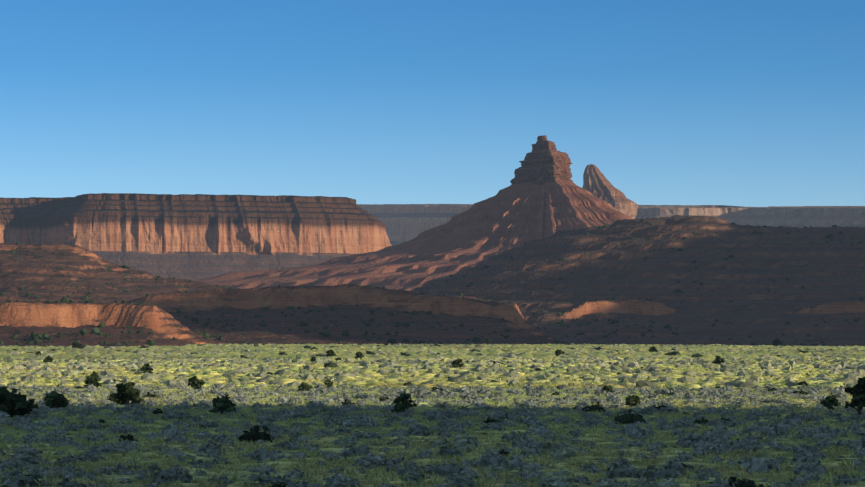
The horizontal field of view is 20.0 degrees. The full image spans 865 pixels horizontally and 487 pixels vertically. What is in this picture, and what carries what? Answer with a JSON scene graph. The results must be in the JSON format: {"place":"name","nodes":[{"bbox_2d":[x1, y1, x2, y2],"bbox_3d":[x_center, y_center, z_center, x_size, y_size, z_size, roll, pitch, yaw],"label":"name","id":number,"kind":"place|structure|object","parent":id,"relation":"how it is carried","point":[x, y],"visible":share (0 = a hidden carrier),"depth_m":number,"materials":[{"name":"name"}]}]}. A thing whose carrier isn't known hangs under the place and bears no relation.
{"place":"outdoors","nodes":[
{"label":"outdoors","id":0,"kind":"place"},
{"bbox_2d":[0,301,227,346],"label":"eroded bluff","id":1,"kind":"structure","parent":0,"point":[21,319],"depth_m":2003.36,"materials":[{"name":"brown stone"}]},
{"bbox_2d":[0,297,210,346],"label":"shrubs","id":2,"kind":"object","parent":1,"relation":"on","point":[36,337],"visible":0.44,"depth_m":1889.73,"materials":[{"name":"green plant"}]},
{"bbox_2d":[0,243,239,302],"bbox_3d":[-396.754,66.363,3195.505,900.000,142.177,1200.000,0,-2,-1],"label":"hill","id":3,"kind":"structure","parent":0,"point":[27,270],"depth_m":3113.51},
{"bbox_2d":[0,242,225,302],"bbox_3d":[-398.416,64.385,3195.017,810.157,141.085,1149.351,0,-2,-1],"label":"shrubs","id":4,"kind":"object","parent":3,"relation":"on","point":[68,296],"visible":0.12,"depth_m":3106.83,"materials":[{"name":"green plant"}]},
{"bbox_2d":[0,193,391,279],"bbox_3d":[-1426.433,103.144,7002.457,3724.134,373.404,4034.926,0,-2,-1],"label":"mesa","id":5,"kind":"structure","parent":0,"point":[192,236],"depth_m":5933.41,"materials":[{"name":"brown stone"}]},
{"bbox_2d":[126,284,570,344],"bbox_3d":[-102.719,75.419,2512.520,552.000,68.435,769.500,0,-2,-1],"label":"hill","id":6,"kind":"structure","parent":0,"point":[353,303],"depth_m":2462.87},
{"bbox_2d":[151,285,569,343],"bbox_3d":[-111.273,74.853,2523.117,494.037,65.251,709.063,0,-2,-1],"label":"scrub bush","id":7,"kind":"object","parent":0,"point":[345,332],"visible":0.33,"depth_m":2351.28,"materials":[{"name":"green plant"}]},
{"bbox_2d":[192,180,631,290],"bbox_3d":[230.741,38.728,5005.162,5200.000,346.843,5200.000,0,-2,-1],"label":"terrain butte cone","id":8,"kind":"object","parent":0,"point":[512,216],"visible":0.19,"depth_m":4866.24,"materials":[{"name":"brown stone"}]},
{"bbox_2d":[510,135,574,184],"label":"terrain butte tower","id":9,"kind":"structure","parent":8,"relation":"on","point":[544,160],"depth_m":4987.27,"materials":[{"name":"brown stone"}]},
{"bbox_2d":[0,348,864,486],"bbox_3d":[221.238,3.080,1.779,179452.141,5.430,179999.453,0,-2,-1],"label":"terrain ground","id":10,"kind":"structure","parent":0,"point":[503,478],"depth_m":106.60,"materials":[{"name":"green plant"}]},
{"bbox_2d":[0,387,37,417],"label":"juniper tree","id":11,"kind":"object","parent":10,"relation":"on","point":[12,404],"visible":0.92,"depth_m":171.38,"materials":[{"name":"green plant"}]},
{"bbox_2d":[43,355,53,362],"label":"juniper tree","id":12,"kind":"object","parent":10,"relation":"on","point":[48,359],"visible":0.79,"depth_m":575.43,"materials":[{"name":"green plant"}]},
{"bbox_2d":[42,390,69,409],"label":"juniper tree","id":13,"kind":"object","parent":10,"relation":"on","point":[54,399],"visible":1,"depth_m":187.85,"materials":[{"name":"green plant"}]},
{"bbox_2d":[72,341,82,348],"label":"juniper tree","id":14,"kind":"object","parent":10,"relation":"on","point":[76,344],"visible":0.9,"depth_m":1507.09,"materials":[{"name":"green plant"}]},
{"bbox_2d":[84,371,101,386],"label":"juniper tree","id":15,"kind":"object","parent":10,"relation":"on","point":[93,378],"visible":0.94,"depth_m":280.63,"materials":[{"name":"green plant"}]},
{"bbox_2d":[109,382,144,404],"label":"juniper tree","id":16,"kind":"object","parent":10,"relation":"on","point":[126,393],"visible":0.98,"depth_m":205.96,"materials":[{"name":"green plant"}]},
{"bbox_2d":[140,363,152,372],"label":"juniper tree","id":17,"kind":"object","parent":10,"relation":"on","point":[146,368],"visible":0.98,"depth_m":410.96,"materials":[{"name":"green plant"}]},
{"bbox_2d":[188,376,204,389],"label":"juniper tree","id":18,"kind":"object","parent":10,"relation":"on","point":[196,382],"visible":1,"depth_m":269.23,"materials":[{"name":"green plant"}]},
{"bbox_2d":[208,394,235,413],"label":"juniper tree","id":19,"kind":"object","parent":10,"relation":"on","point":[223,404],"visible":1,"depth_m":182.35,"materials":[{"name":"green plant"}]},
{"bbox_2d":[297,382,311,391],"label":"juniper tree","id":20,"kind":"object","parent":10,"relation":"on","point":[304,386],"visible":0.81,"depth_m":258.29,"materials":[{"name":"green plant"}]},
{"bbox_2d":[324,379,332,387],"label":"shrub","id":21,"kind":"object","parent":10,"relation":"on","point":[327,382],"visible":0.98,"depth_m":282.77,"materials":[{"name":"green plant"}]},
{"bbox_2d":[326,349,335,356],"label":"juniper tree","id":22,"kind":"object","parent":10,"relation":"on","point":[330,352],"visible":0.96,"depth_m":823.10,"materials":[{"name":"green plant"}]},
{"bbox_2d":[354,351,363,358],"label":"juniper tree","id":23,"kind":"object","parent":10,"relation":"on","point":[359,354],"visible":0.96,"depth_m":798.33,"materials":[{"name":"green plant"}]},
{"bbox_2d":[391,391,416,412],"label":"juniper tree","id":24,"kind":"object","parent":10,"relation":"on","point":[401,400],"visible":0.96,"depth_m":182.44,"materials":[{"name":"green plant"}]},
{"bbox_2d":[7,343,854,357],"bbox_3d":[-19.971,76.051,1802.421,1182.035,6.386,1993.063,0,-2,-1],"label":"dark bush","id":25,"kind":"object","parent":10,"relation":"on","point":[597,348],"visible":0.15,"depth_m":1217.18,"materials":[{"name":"green plant"}]},
{"bbox_2d":[9,344,854,359],"bbox_3d":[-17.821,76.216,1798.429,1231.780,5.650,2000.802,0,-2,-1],"label":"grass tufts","id":26,"kind":"object","parent":10,"relation":"on","point":[457,347],"depth_m":1348.82,"materials":[{"name":"green plant"}]},
{"bbox_2d":[0,383,864,486],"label":"sage bush","id":27,"kind":"object","parent":10,"relation":"on","point":[621,468],"visible":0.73,"depth_m":138.76,"materials":[{"name":"green plant"}]},
{"bbox_2d":[0,386,864,486],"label":"grass tufts","id":28,"kind":"object","parent":10,"relation":"on","point":[408,453],"visible":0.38,"depth_m":125.51,"materials":[{"name":"green plant"}]},
{"bbox_2d":[0,356,864,387],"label":"sage bush","id":29,"kind":"object","parent":10,"relation":"on","point":[134,365],"visible":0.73,"depth_m":434.31,"materials":[{"name":"green plant"}]},
{"bbox_2d":[0,343,864,359],"bbox_3d":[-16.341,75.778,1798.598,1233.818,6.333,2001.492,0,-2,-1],"label":"hummock grass","id":30,"kind":"structure","parent":10,"relation":"on","point":[469,354],"depth_m":1282.10,"materials":[{"name":"green plant"}]},
{"bbox_2d":[0,358,864,388],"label":"hummock grass","id":31,"kind":"structure","parent":10,"relation":"on","point":[285,381],"depth_m":390.64,"materials":[{"name":"green plant"}]},
{"bbox_2d":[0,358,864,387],"bbox_3d":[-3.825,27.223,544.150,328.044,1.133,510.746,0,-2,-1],"label":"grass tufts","id":32,"kind":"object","parent":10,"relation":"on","point":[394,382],"visible":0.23,"depth_m":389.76,"materials":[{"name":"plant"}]},
{"bbox_2d":[0,343,864,359],"bbox_3d":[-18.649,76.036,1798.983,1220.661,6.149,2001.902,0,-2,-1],"label":"sage bush","id":33,"kind":"object","parent":10,"relation":"on","point":[507,355],"visible":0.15,"depth_m":1226.10,"materials":[{"name":"green plant"}]},
{"bbox_2d":[23,358,857,386],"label":"dark bush","id":34,"kind":"object","parent":10,"relation":"on","point":[330,364],"visible":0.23,"depth_m":447.62,"materials":[{"name":"green plant"}]},
{"bbox_2d":[76,385,807,486],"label":"dark bush","id":35,"kind":"object","parent":10,"relation":"on","point":[254,434],"visible":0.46,"depth_m":158.67,"materials":[{"name":"green plant"}]},
{"bbox_2d":[449,359,463,367],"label":"juniper tree","id":36,"kind":"object","parent":10,"relation":"on","point":[455,363],"visible":1,"depth_m":489.30,"materials":[{"name":"green plant"}]},
{"bbox_2d":[554,349,564,355],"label":"juniper tree","id":37,"kind":"object","parent":10,"relation":"on","point":[558,352],"visible":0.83,"depth_m":906.42,"materials":[{"name":"green plant"}]},
{"bbox_2d":[602,385,612,392],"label":"shrub","id":38,"kind":"object","parent":10,"relation":"on","point":[608,388],"visible":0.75,"depth_m":251.35,"materials":[{"name":"green plant"}]},
{"bbox_2d":[625,395,640,406],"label":"juniper tree","id":39,"kind":"object","parent":10,"relation":"on","point":[630,399],"visible":0.96,"depth_m":203.44,"materials":[{"name":"green plant"}]},
{"bbox_2d":[649,346,656,351],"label":"juniper tree","id":40,"kind":"object","parent":10,"relation":"on","point":[652,349],"visible":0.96,"depth_m":1208.84,"materials":[{"name":"green plant"}]},
{"bbox_2d":[712,355,724,363],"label":"juniper tree","id":41,"kind":"object","parent":10,"relation":"on","point":[718,361],"visible":0.94,"depth_m":566.75,"materials":[{"name":"green plant"}]},
{"bbox_2d":[772,338,782,345],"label":"juniper tree","id":42,"kind":"object","parent":10,"relation":"on","point":[776,341],"visible":1,"depth_m":2016.34,"materials":[{"name":"green plant"}]},
{"bbox_2d":[819,395,840,409],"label":"juniper tree","id":43,"kind":"object","parent":10,"relation":"on","point":[829,402],"visible":0.98,"depth_m":192.52,"materials":[{"name":"green plant"}]},
{"bbox_2d":[845,377,864,414],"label":"juniper tree","id":44,"kind":"object","parent":10,"relation":"on","point":[857,391],"visible":1,"depth_m":175.60,"materials":[{"name":"green plant"}]},
{"bbox_2d":[0,0,864,206],"label":"sky","id":45,"kind":"structure","parent":0,"point":[744,103],"materials":[{"name":"blue"}]},
{"bbox_2d":[357,204,741,245],"bbox_3d":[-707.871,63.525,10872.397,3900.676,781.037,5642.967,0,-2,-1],"label":"distant mesa","id":46,"kind":"structure","parent":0,"point":[405,222],"depth_m":11183.06,"materials":[{"name":"stone"}]},
{"bbox_2d":[582,164,637,218],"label":"rock spire","id":47,"kind":"structure","parent":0,"point":[597,183],"depth_m":6579.78,"materials":[{"name":"brown stone"}]},
{"bbox_2d":[410,215,864,345],"bbox_3d":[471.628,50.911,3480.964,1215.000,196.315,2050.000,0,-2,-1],"label":"hill","id":48,"kind":"structure","parent":0,"point":[622,268],"depth_m":3109.59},
{"bbox_2d":[416,216,864,345],"bbox_3d":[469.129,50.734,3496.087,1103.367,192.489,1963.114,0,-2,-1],"label":"scrub bush","id":49,"kind":"object","parent":48,"relation":"on","point":[562,323],"visible":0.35,"depth_m":3072.01,"materials":[{"name":"plant"}]},
{"bbox_2d":[558,298,864,345],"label":"terrain bench","id":50,"kind":"object","parent":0,"point":[628,305],"visible":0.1,"depth_m":2865.73,"materials":[{"name":"brown stone"}]},
{"bbox_2d":[565,297,864,345],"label":"shrubs","id":51,"kind":"object","parent":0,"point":[643,334],"visible":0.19,"depth_m":2715.35,"materials":[{"name":"green plant"}]},
{"bbox_2d":[635,206,864,227],"bbox_3d":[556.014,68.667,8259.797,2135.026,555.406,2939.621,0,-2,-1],"label":"distant mesa","id":52,"kind":"structure","parent":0,"point":[812,216],"depth_m":8577.31,"materials":[{"name":"brown stone"}]}
]}

